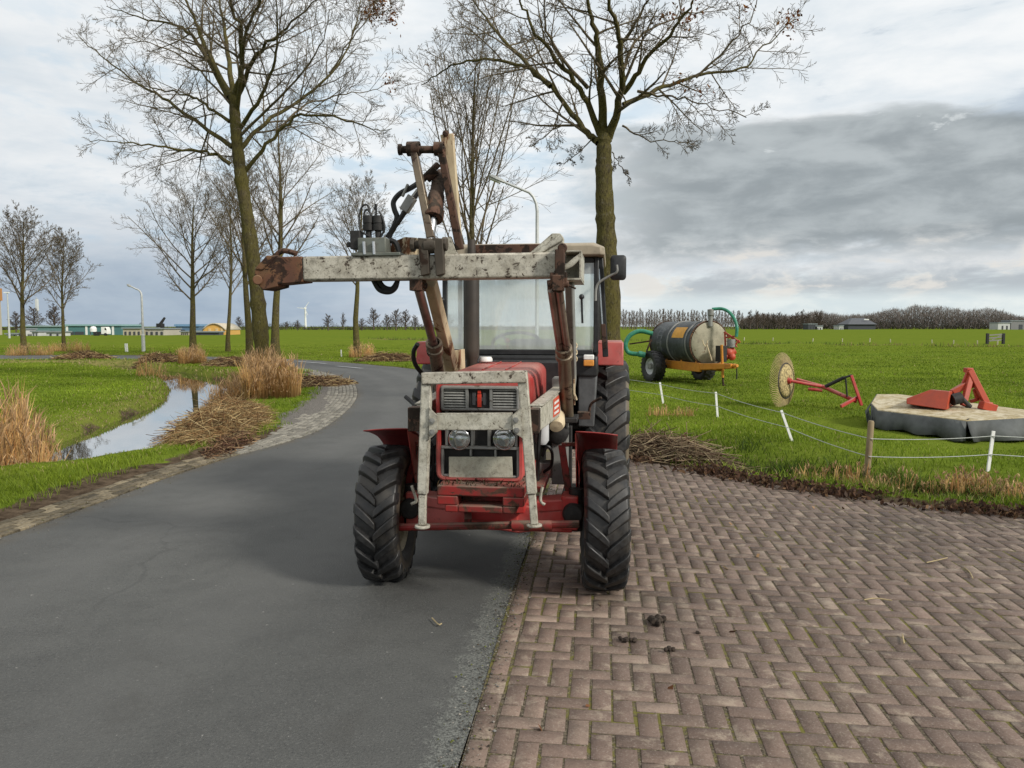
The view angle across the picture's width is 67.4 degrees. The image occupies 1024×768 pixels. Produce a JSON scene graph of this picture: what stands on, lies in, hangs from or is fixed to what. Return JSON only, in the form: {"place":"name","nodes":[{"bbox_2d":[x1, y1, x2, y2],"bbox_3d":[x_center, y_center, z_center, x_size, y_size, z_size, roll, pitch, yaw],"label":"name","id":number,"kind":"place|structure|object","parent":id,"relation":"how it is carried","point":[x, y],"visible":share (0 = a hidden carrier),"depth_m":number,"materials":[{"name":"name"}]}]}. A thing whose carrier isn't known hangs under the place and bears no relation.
{"place":"outdoors","nodes":[
{"label":"outdoors","id":0,"kind":"place"},
{"bbox_2d":[48,366,233,460],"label":"water","id":1,"kind":"structure","parent":0,"point":[128,433],"depth_m":16.41,"materials":[{"name":"black liquid"}]},
{"bbox_2d":[0,355,529,767],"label":"road","id":2,"kind":"structure","parent":0,"point":[239,611],"depth_m":4.79,"materials":[{"name":"asphalt"}]},
{"bbox_2d":[0,415,554,767],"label":"loose grit","id":3,"kind":"object","parent":2,"relation":"on","point":[459,714],"visible":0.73,"depth_m":4.80,"materials":[{"name":"gravel"}]},
{"bbox_2d":[0,327,1023,767],"bbox_3d":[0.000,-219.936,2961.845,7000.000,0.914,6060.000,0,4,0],"label":"ground","id":4,"kind":"structure","parent":0,"point":[790,337],"depth_m":24.84,"materials":[{"name":"plant"}]},
{"bbox_2d":[0,288,2,334],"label":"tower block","id":5,"kind":"structure","parent":4,"relation":"on","point":[0,311],"depth_m":162.88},
{"bbox_2d":[3,292,10,337],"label":"light mast","id":6,"kind":"object","parent":4,"relation":"on","point":[9,334],"visible":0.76,"depth_m":119.46,"materials":[{"name":"grey metal"}]},
{"bbox_2d":[6,311,26,331],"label":"tree","id":7,"kind":"object","parent":4,"relation":"on","point":[15,323],"visible":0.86,"depth_m":234.04,"materials":[{"name":"plant"}]},
{"bbox_2d":[18,328,37,335],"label":"site cabin","id":8,"kind":"object","parent":4,"relation":"on","point":[28,332],"visible":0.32,"depth_m":148.27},
{"bbox_2d":[4,342,53,355],"bbox_3d":[-30.992,-2.284,49.413,2.991,1.015,2.450,0,4,0],"label":"reed clump","id":9,"kind":"object","parent":4,"relation":"on","point":[37,350],"visible":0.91,"depth_m":49.24,"materials":[{"name":"plant"}]},
{"bbox_2d":[1,427,61,462],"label":"reed clump","id":10,"kind":"object","parent":4,"relation":"on","point":[50,459],"visible":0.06,"depth_m":11.60,"materials":[{"name":"plant"}]},
{"bbox_2d":[19,306,45,324],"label":"tree","id":11,"kind":"object","parent":4,"relation":"on","point":[33,319],"visible":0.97,"depth_m":233.91,"materials":[{"name":"plant"}]},
{"bbox_2d":[0,199,65,352],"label":"roadside tree","id":12,"kind":"object","parent":4,"relation":"on","point":[17,235],"visible":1,"depth_m":50.16,"materials":[{"name":"brown plant"}]},
{"bbox_2d":[35,299,38,315],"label":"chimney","id":13,"kind":"object","parent":4,"relation":"on","point":[37,304],"visible":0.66,"depth_m":238.53,"materials":[{"name":"grey paint"}]},
{"bbox_2d":[0,377,74,465],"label":"reed clump","id":14,"kind":"object","parent":4,"relation":"on","point":[16,433],"visible":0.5,"depth_m":11.17,"materials":[{"name":"plant"}]},
{"bbox_2d":[30,331,45,335],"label":"site cabin","id":15,"kind":"object","parent":4,"relation":"on","point":[38,333],"visible":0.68,"depth_m":147.35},
{"bbox_2d":[25,325,65,330],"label":"warehouse","id":16,"kind":"structure","parent":4,"relation":"on","point":[49,327],"depth_m":168.74,"materials":[{"name":"metal"}]},
{"bbox_2d":[41,303,65,324],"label":"tree","id":17,"kind":"object","parent":4,"relation":"on","point":[52,313],"visible":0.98,"depth_m":233.75,"materials":[{"name":"plant"}]},
{"bbox_2d":[44,331,71,335],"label":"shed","id":18,"kind":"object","parent":4,"relation":"on","point":[54,333],"visible":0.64,"depth_m":147.29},
{"bbox_2d":[26,226,103,350],"bbox_3d":[-32.688,-6.800,55.607,4.253,9.130,4.558,0,4,0],"label":"roadside tree","id":19,"kind":"object","parent":4,"relation":"on","point":[71,261],"visible":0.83,"depth_m":55.35,"materials":[{"name":"brown plant"}]},
{"bbox_2d":[48,339,89,351],"bbox_3d":[-32.080,-2.862,55.596,2.812,1.091,2.525,0,4,0],"label":"reed clump","id":20,"kind":"object","parent":4,"relation":"on","point":[75,348],"visible":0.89,"depth_m":55.46,"materials":[{"name":"plant"}]},
{"bbox_2d":[50,348,117,359],"bbox_3d":[-24.230,-1.559,43.403,3.605,1.288,2.578,0,4,0],"label":"cut reed heap","id":21,"kind":"object","parent":4,"relation":"on","point":[82,354],"visible":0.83,"depth_m":43.03,"materials":[{"name":"plant"}]},
{"bbox_2d":[90,326,96,335],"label":"silo","id":22,"kind":"object","parent":4,"relation":"on","point":[93,328],"visible":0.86,"depth_m":151.21,"materials":[{"name":"white plastic"}]},
{"bbox_2d":[93,327,110,335],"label":"lorry","id":23,"kind":"object","parent":4,"relation":"on","point":[105,331],"visible":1,"depth_m":149.67,"materials":[{"name":"white metal"}]},
{"bbox_2d":[65,324,140,334],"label":"warehouse","id":24,"kind":"structure","parent":4,"relation":"on","point":[84,329],"depth_m":161.56,"materials":[{"name":"teal metal"}]},
{"bbox_2d":[127,284,144,350],"bbox_3d":[-27.137,-4.730,55.475,1.134,4.958,0.294,0,4,0],"label":"street lamp","id":25,"kind":"object","parent":4,"relation":"on","point":[142,334],"visible":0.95,"depth_m":55.44,"materials":[{"name":"grey metal"}]},
{"bbox_2d":[121,327,159,334],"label":"shed","id":26,"kind":"structure","parent":4,"relation":"on","point":[132,331],"depth_m":154.44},
{"bbox_2d":[130,348,186,367],"bbox_3d":[-18.251,-1.038,39.597,3.312,1.741,2.873,0,4,0],"label":"cut reed heap","id":27,"kind":"object","parent":4,"relation":"on","point":[160,357],"visible":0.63,"depth_m":39.02,"materials":[{"name":"plant"}]},
{"bbox_2d":[156,317,165,327],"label":"mobile crane","id":28,"kind":"object","parent":4,"relation":"on","point":[161,324],"visible":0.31,"depth_m":171.17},
{"bbox_2d":[136,356,188,383],"bbox_3d":[-13.053,-0.403,28.703,2.115,1.706,1.773,0,4,0],"label":"reed clump","id":29,"kind":"object","parent":4,"relation":"on","point":[147,370],"visible":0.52,"depth_m":28.59,"materials":[{"name":"plant"}]},
{"bbox_2d":[146,328,181,334],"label":"shed","id":30,"kind":"structure","parent":4,"relation":"on","point":[162,331],"depth_m":156.64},
{"bbox_2d":[0,366,357,537],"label":"kerb strip","id":31,"kind":"object","parent":4,"relation":"on","point":[341,403],"visible":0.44,"depth_m":10.10,"materials":[{"name":"concrete"}]},
{"bbox_2d":[111,171,262,353],"bbox_3d":[-19.622,-7.415,47.819,7.781,11.715,6.509,0,4,0],"label":"roadside tree","id":32,"kind":"object","parent":4,"relation":"on","point":[192,330],"visible":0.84,"depth_m":47.57,"materials":[{"name":"brown plant"}]},
{"bbox_2d":[174,324,207,330],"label":"hall","id":33,"kind":"structure","parent":4,"relation":"on","point":[186,327],"depth_m":172.33,"materials":[{"name":"metal"}]},
{"bbox_2d":[175,343,207,363],"bbox_3d":[-15.710,-1.536,37.822,1.630,1.154,1.806,0,4,0],"label":"reed clump","id":34,"kind":"object","parent":4,"relation":"on","point":[192,357],"visible":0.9,"depth_m":37.58,"materials":[{"name":"plant"}]},
{"bbox_2d":[196,331,224,334],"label":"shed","id":35,"kind":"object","parent":4,"relation":"on","point":[209,332],"visible":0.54,"depth_m":159.50,"materials":[{"name":"grey"}]},
{"bbox_2d":[146,388,283,447],"bbox_3d":[-5.686,0.846,14.885,2.439,1.446,7.107,-1,5,-19],"label":"cut reed heap","id":36,"kind":"object","parent":4,"relation":"on","point":[220,417],"visible":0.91,"depth_m":13.25,"materials":[{"name":"plant"}]},
{"bbox_2d":[198,354,244,366],"bbox_3d":[-13.114,-0.937,35.599,2.919,1.035,2.494,0,4,0],"label":"cut reed heap","id":37,"kind":"object","parent":4,"relation":"on","point":[224,361],"visible":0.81,"depth_m":35.09,"materials":[{"name":"plant"}]},
{"bbox_2d":[202,323,240,334],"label":"yellow hall","id":38,"kind":"structure","parent":4,"relation":"on","point":[235,329],"depth_m":165.20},
{"bbox_2d":[194,353,252,399],"bbox_3d":[-8.245,-0.005,22.508,1.683,1.920,1.991,3,5,32],"label":"reed clump","id":39,"kind":"object","parent":4,"relation":"on","point":[212,391],"visible":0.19,"depth_m":22.26,"materials":[{"name":"plant"}]},
{"bbox_2d":[193,170,267,351],"bbox_3d":[-20.174,-8.774,55.364,4.605,13.167,4.333,-4,6,-45],"label":"roadside tree","id":40,"kind":"object","parent":4,"relation":"on","point":[227,340],"visible":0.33,"depth_m":55.13,"materials":[{"name":"brown plant"}]},
{"bbox_2d":[197,425,265,460],"bbox_3d":[-4.446,0.906,12.354,0.861,0.409,3.608,-1,4,-10],"label":"cut reed heap","id":41,"kind":"object","parent":4,"relation":"on","point":[222,444],"visible":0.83,"depth_m":11.69,"materials":[{"name":"plant"}]},
{"bbox_2d":[58,0,411,370],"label":"roadside tree","id":42,"kind":"object","parent":4,"relation":"on","point":[231,94],"visible":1,"depth_m":22.22,"materials":[{"name":"brown plant"}]},
{"bbox_2d":[235,316,244,327],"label":"tree","id":43,"kind":"object","parent":4,"relation":"on","point":[238,320],"visible":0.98,"depth_m":384.84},
{"bbox_2d":[199,133,285,355],"bbox_3d":[-13.699,-6.938,39.576,3.897,12.025,4.483,0,4,0],"label":"roadside tree","id":44,"kind":"object","parent":4,"relation":"on","point":[248,331],"visible":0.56,"depth_m":39.75,"materials":[{"name":"brown plant"}]},
{"bbox_2d":[213,342,274,399],"bbox_3d":[-7.692,-0.140,22.234,1.909,2.216,2.734,0,4,0],"label":"reed clump","id":45,"kind":"object","parent":4,"relation":"on","point":[234,383],"visible":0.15,"depth_m":21.65,"materials":[{"name":"plant"}]},
{"bbox_2d":[234,342,304,398],"bbox_3d":[-6.361,-0.312,20.149,1.772,1.778,2.082,0,4,0],"label":"reed clump","id":46,"kind":"object","parent":4,"relation":"on","point":[283,382],"visible":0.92,"depth_m":19.85,"materials":[{"name":"plant"}]},
{"bbox_2d":[2,321,552,329],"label":"hedge","id":47,"kind":"object","parent":4,"relation":"on","point":[380,327],"visible":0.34,"depth_m":395.29,"materials":[{"name":"plant"}]},
{"bbox_2d":[213,101,345,358],"bbox_3d":[-13.444,-8.486,43.182,6.258,14.587,6.809,1,4,10],"label":"roadside tree","id":48,"kind":"object","parent":4,"relation":"on","point":[275,339],"visible":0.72,"depth_m":43.11,"materials":[{"name":"brown plant"}]},
{"bbox_2d":[302,302,308,326],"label":"wind turbine","id":49,"kind":"object","parent":4,"relation":"on","point":[305,321],"visible":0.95,"depth_m":637.08,"materials":[{"name":"white plastic"}]},
{"bbox_2d":[296,370,357,387],"bbox_3d":[-6.777,-0.063,24.762,3.828,0.763,3.782,0,4,0],"label":"cut reed heap","id":50,"kind":"object","parent":4,"relation":"on","point":[309,380],"visible":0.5,"depth_m":24.13,"materials":[{"name":"plant"}]},
{"bbox_2d":[323,314,335,330],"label":"tree","id":51,"kind":"object","parent":4,"relation":"on","point":[327,322],"visible":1,"depth_m":328.81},
{"bbox_2d":[348,340,375,357],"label":"reed clump","id":52,"kind":"object","parent":4,"relation":"on","point":[368,352],"visible":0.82,"depth_m":45.33,"materials":[{"name":"plant"}]},
{"bbox_2d":[308,169,415,355],"bbox_3d":[-8.707,-6.948,45.413,5.313,11.063,6.200,-3,5,-33],"label":"roadside tree","id":53,"kind":"object","parent":4,"relation":"on","point":[355,316],"visible":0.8,"depth_m":45.30,"materials":[{"name":"brown plant"}]},
{"bbox_2d":[364,308,383,329],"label":"tree","id":54,"kind":"object","parent":4,"relation":"on","point":[373,317],"visible":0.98,"depth_m":379.25,"materials":[{"name":"plant"}]},
{"bbox_2d":[355,351,411,361],"bbox_3d":[-6.469,-1.316,40.245,4.111,1.011,2.540,0,4,0],"label":"cut reed heap","id":55,"kind":"object","parent":4,"relation":"on","point":[389,357],"visible":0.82,"depth_m":39.80,"materials":[{"name":"plant"}]},
{"bbox_2d":[382,313,391,329],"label":"tree","id":56,"kind":"object","parent":4,"relation":"on","point":[386,320],"visible":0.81,"depth_m":356.54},
{"bbox_2d":[388,308,404,329],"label":"tree","id":57,"kind":"object","parent":4,"relation":"on","point":[394,321],"visible":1,"depth_m":333.65,"materials":[{"name":"plant"}]},
{"bbox_2d":[399,309,410,329],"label":"tree","id":58,"kind":"object","parent":4,"relation":"on","point":[406,319],"visible":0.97,"depth_m":370.51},
{"bbox_2d":[409,315,420,329],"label":"tree","id":59,"kind":"object","parent":4,"relation":"on","point":[415,320],"visible":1,"depth_m":347.77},
{"bbox_2d":[393,0,572,243],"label":"roadside tree","id":60,"kind":"object","parent":4,"relation":"on","point":[473,153],"visible":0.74,"depth_m":29.94,"materials":[{"name":"brown plant"}]},
{"bbox_2d":[0,344,1023,380],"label":"pasture grass","id":61,"kind":"structure","parent":4,"relation":"on","point":[50,370],"depth_m":39.11,"materials":[{"name":"plant"}]},
{"bbox_2d":[489,174,538,338],"bbox_3d":[0.077,-3.140,23.832,1.579,6.597,0.294,0,4,0],"label":"street lamp","id":62,"kind":"object","parent":4,"relation":"on","point":[496,179],"visible":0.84,"depth_m":23.68,"materials":[{"name":"grey metal"}]},
{"bbox_2d":[394,0,824,339],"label":"roadside tree","id":63,"kind":"object","parent":4,"relation":"on","point":[605,219],"visible":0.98,"depth_m":16.53,"materials":[{"name":"brown plant"}]},
{"bbox_2d":[620,309,625,329],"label":"poplar tree","id":64,"kind":"object","parent":4,"relation":"on","point":[623,321],"visible":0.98,"depth_m":431.81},
{"bbox_2d":[629,310,634,325],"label":"poplar tree","id":65,"kind":"object","parent":4,"relation":"on","point":[631,320],"visible":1,"depth_m":435.39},
{"bbox_2d":[638,309,642,326],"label":"poplar tree","id":66,"kind":"object","parent":4,"relation":"on","point":[640,318],"visible":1,"depth_m":439.09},
{"bbox_2d":[659,382,663,403],"bbox_3d":[3.581,0.313,18.317,0.165,0.712,0.031,1,4,13],"label":"fence post","id":67,"kind":"object","parent":4,"relation":"on","point":[660,386],"visible":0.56,"depth_m":18.30,"materials":[{"name":"white plastic"}]},
{"bbox_2d":[646,404,697,416],"bbox_3d":[3.301,0.529,15.877,1.028,0.324,0.770,0,4,0],"label":"reed clump","id":68,"kind":"object","parent":4,"relation":"on","point":[657,411],"visible":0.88,"depth_m":15.84,"materials":[{"name":"plant"}]},
{"bbox_2d":[624,307,740,385],"bbox_3d":[6.060,-1.227,25.354,2.580,2.551,4.546,-4,6,-42],"label":"slurry tanker","id":69,"kind":"object","parent":4,"relation":"on","point":[700,350],"visible":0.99,"depth_m":24.58,"materials":[{"name":"paint"}]},
{"bbox_2d":[351,336,1023,346],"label":"ditch grass","id":70,"kind":"structure","parent":4,"relation":"on","point":[395,338],"depth_m":81.67,"materials":[{"name":"plant"}]},
{"bbox_2d":[629,414,766,474],"bbox_3d":[2.233,0.982,10.909,2.524,1.231,1.644,4,6,39],"label":"brushwood heap","id":71,"kind":"object","parent":4,"relation":"on","point":[656,443],"visible":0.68,"depth_m":10.62,"materials":[{"name":"wood twigs"}]},
{"bbox_2d":[715,392,718,416],"bbox_3d":[4.169,0.518,15.616,0.109,0.719,0.035,2,5,25],"label":"fence post","id":72,"kind":"object","parent":4,"relation":"on","point":[716,403],"visible":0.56,"depth_m":15.60,"materials":[{"name":"white plastic"}]},
{"bbox_2d":[746,310,753,328],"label":"tree","id":73,"kind":"object","parent":4,"relation":"on","point":[750,319],"visible":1,"depth_m":465.11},
{"bbox_2d":[753,310,759,328],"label":"tree","id":74,"kind":"object","parent":4,"relation":"on","point":[757,318],"visible":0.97,"depth_m":477.30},
{"bbox_2d":[759,313,767,329],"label":"tree","id":75,"kind":"object","parent":4,"relation":"on","point":[764,320],"visible":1,"depth_m":458.73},
{"bbox_2d":[764,312,771,328],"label":"tree","id":76,"kind":"object","parent":4,"relation":"on","point":[768,319],"visible":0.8,"depth_m":480.58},
{"bbox_2d":[773,312,783,328],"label":"tree","id":77,"kind":"object","parent":4,"relation":"on","point":[779,320],"visible":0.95,"depth_m":472.87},
{"bbox_2d":[780,410,792,440],"bbox_3d":[4.393,0.755,12.197,0.284,0.688,0.024,0,4,6],"label":"fence post","id":78,"kind":"object","parent":4,"relation":"on","point":[786,426],"visible":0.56,"depth_m":12.18,"materials":[{"name":"white plastic"}]},
{"bbox_2d":[787,315,795,329],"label":"tree","id":79,"kind":"object","parent":4,"relation":"on","point":[792,321],"visible":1,"depth_m":448.55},
{"bbox_2d":[793,312,801,328],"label":"tree","id":80,"kind":"object","parent":4,"relation":"on","point":[796,320],"visible":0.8,"depth_m":484.56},
{"bbox_2d":[798,309,805,328],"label":"tree","id":81,"kind":"object","parent":4,"relation":"on","point":[802,321],"visible":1,"depth_m":472.21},
{"bbox_2d":[620,322,988,328],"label":"hedge","id":82,"kind":"object","parent":4,"relation":"on","point":[836,324],"visible":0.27,"depth_m":500.36,"materials":[{"name":"plant"}]},
{"bbox_2d":[803,324,816,329],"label":"farm shed","id":83,"kind":"structure","parent":4,"relation":"on","point":[809,327],"depth_m":438.86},
{"bbox_2d":[769,352,862,407],"bbox_3d":[6.801,-0.035,17.164,1.648,1.314,1.315,4,6,43],"label":"wheel rake","id":84,"kind":"object","parent":4,"relation":"on","point":[786,381],"visible":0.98,"depth_m":17.45,"materials":[{"name":"metal"}]},
{"bbox_2d":[811,312,821,324],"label":"tree","id":85,"kind":"object","parent":4,"relation":"on","point":[816,314],"visible":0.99,"depth_m":474.98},
{"bbox_2d":[816,312,825,325],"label":"tree","id":86,"kind":"object","parent":4,"relation":"on","point":[820,317],"visible":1,"depth_m":475.24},
{"bbox_2d":[629,450,1023,518],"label":"leaf litter","id":87,"kind":"object","parent":4,"relation":"on","point":[813,487],"visible":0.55,"depth_m":8.52,"materials":[{"name":"brown plant"}]},
{"bbox_2d":[787,460,876,484],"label":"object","id":88,"kind":"object","parent":4,"relation":"on","point":[849,472],"visible":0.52,"depth_m":10.05,"materials":[{"name":"plant"}]},
{"bbox_2d":[833,325,843,329],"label":"farm shed","id":89,"kind":"structure","parent":4,"relation":"on","point":[838,327],"depth_m":440.12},
{"bbox_2d":[838,318,875,328],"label":"barn","id":90,"kind":"structure","parent":4,"relation":"on","point":[857,323],"depth_m":453.82,"materials":[{"name":"metal"}]},
{"bbox_2d":[863,420,873,475],"bbox_3d":[4.775,0.986,10.301,0.141,0.996,0.082,-1,4,-15],"label":"fence post","id":91,"kind":"object","parent":4,"relation":"on","point":[869,441],"visible":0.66,"depth_m":10.26,"materials":[{"name":"brown wood"}]},
{"bbox_2d":[630,390,1023,457],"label":"electric fence","id":92,"kind":"object","parent":91,"relation":"attached to","point":[846,449],"visible":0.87,"depth_m":10.47,"materials":[{"name":"plastic"}]},
{"bbox_2d":[633,380,1023,439],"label":"electric fence","id":93,"kind":"object","parent":91,"relation":"attached to","point":[846,432],"visible":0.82,"depth_m":10.43,"materials":[{"name":"plastic"}]},
{"bbox_2d":[740,304,1023,328],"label":"woodland","id":94,"kind":"object","parent":4,"relation":"on","point":[955,318],"visible":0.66,"depth_m":501.32,"materials":[{"name":"plant"}]},
{"bbox_2d":[848,465,999,494],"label":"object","id":95,"kind":"object","parent":4,"relation":"on","point":[916,475],"visible":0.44,"depth_m":9.40,"materials":[{"name":"plant"}]},
{"bbox_2d":[865,368,1023,441],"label":"mower","id":96,"kind":"object","parent":4,"relation":"on","point":[953,413],"visible":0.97,"depth_m":13.09,"materials":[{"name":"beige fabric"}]},
{"bbox_2d":[944,463,1023,502],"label":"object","id":97,"kind":"object","parent":4,"relation":"on","point":[962,478],"visible":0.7,"depth_m":9.08,"materials":[{"name":"plant"}]},
{"bbox_2d":[986,431,994,471],"bbox_3d":[6.167,0.964,9.916,0.131,0.720,0.031,-1,5,-18],"label":"fence post","id":98,"kind":"object","parent":4,"relation":"on","point":[989,459],"visible":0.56,"depth_m":9.90,"materials":[{"name":"white plastic"}]},
{"bbox_2d":[985,333,1004,343],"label":"field gate","id":99,"kind":"structure","parent":4,"relation":"on","point":[1002,340],"depth_m":81.81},
{"bbox_2d":[989,322,1011,329],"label":"farm shed","id":100,"kind":"structure","parent":4,"relation":"on","point":[999,325],"depth_m":438.86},
{"bbox_2d":[1001,320,1023,329],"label":"farm shed","id":101,"kind":"structure","parent":4,"relation":"on","point":[1017,324],"depth_m":438.69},
{"bbox_2d":[0,371,1023,451],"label":"meadow grass","id":102,"kind":"structure","parent":0,"point":[159,382],"depth_m":19.82,"materials":[{"name":"plant"}]},
{"bbox_2d":[0,423,1023,514],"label":"verge grass","id":103,"kind":"structure","parent":0,"point":[93,467],"depth_m":10.23,"materials":[{"name":"plant"}]},
{"bbox_2d":[0,0,1023,326],"label":"sky","id":104,"kind":"structure","parent":0,"point":[891,176],"materials":[{"name":"grey"}]},
{"bbox_2d":[461,449,1023,767],"bbox_3d":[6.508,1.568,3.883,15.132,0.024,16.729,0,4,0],"label":"driveway paving","id":105,"kind":"structure","parent":0,"point":[756,710],"depth_m":4.53,"materials":[{"name":"brick"}]},
{"bbox_2d":[252,130,630,590],"bbox_3d":[-0.287,-0.194,6.627,2.616,3.114,3.701,1,4,7],"label":"tractor","id":106,"kind":"object","parent":105,"relation":"on","point":[480,435],"visible":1,"depth_m":5.12,"materials":[{"name":"red paint"}]},
{"bbox_2d":[618,636,636,642],"bbox_3d":[0.680,1.498,4.507,0.111,0.037,0.066,0,4,0],"label":"mud clod","id":107,"kind":"object","parent":105,"relation":"on","point":[627,639],"visible":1,"depth_m":4.49,"materials":[{"name":"soil"}]},
{"bbox_2d":[647,614,666,626],"bbox_3d":[0.896,1.472,4.796,0.109,0.056,0.142,3,5,35],"label":"mud clod","id":108,"kind":"object","parent":105,"relation":"on","point":[657,620],"visible":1,"depth_m":4.77,"materials":[{"name":"soil"}]},
{"bbox_2d":[664,646,675,651],"bbox_3d":[0.897,1.510,4.367,0.056,0.035,0.066,3,5,31],"label":"mud clod","id":109,"kind":"object","parent":105,"relation":"on","point":[669,648],"visible":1,"depth_m":4.37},
{"bbox_2d":[538,506,906,730],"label":"fallen leaves","id":110,"kind":"object","parent":105,"relation":"on","point":[669,687],"visible":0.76,"depth_m":5.56,"materials":[{"name":"plant"}]},
{"bbox_2d":[634,426,1023,504],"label":"tussock grass","id":111,"kind":"structure","parent":0,"point":[901,481],"depth_m":9.97,"materials":[{"name":"plant"}]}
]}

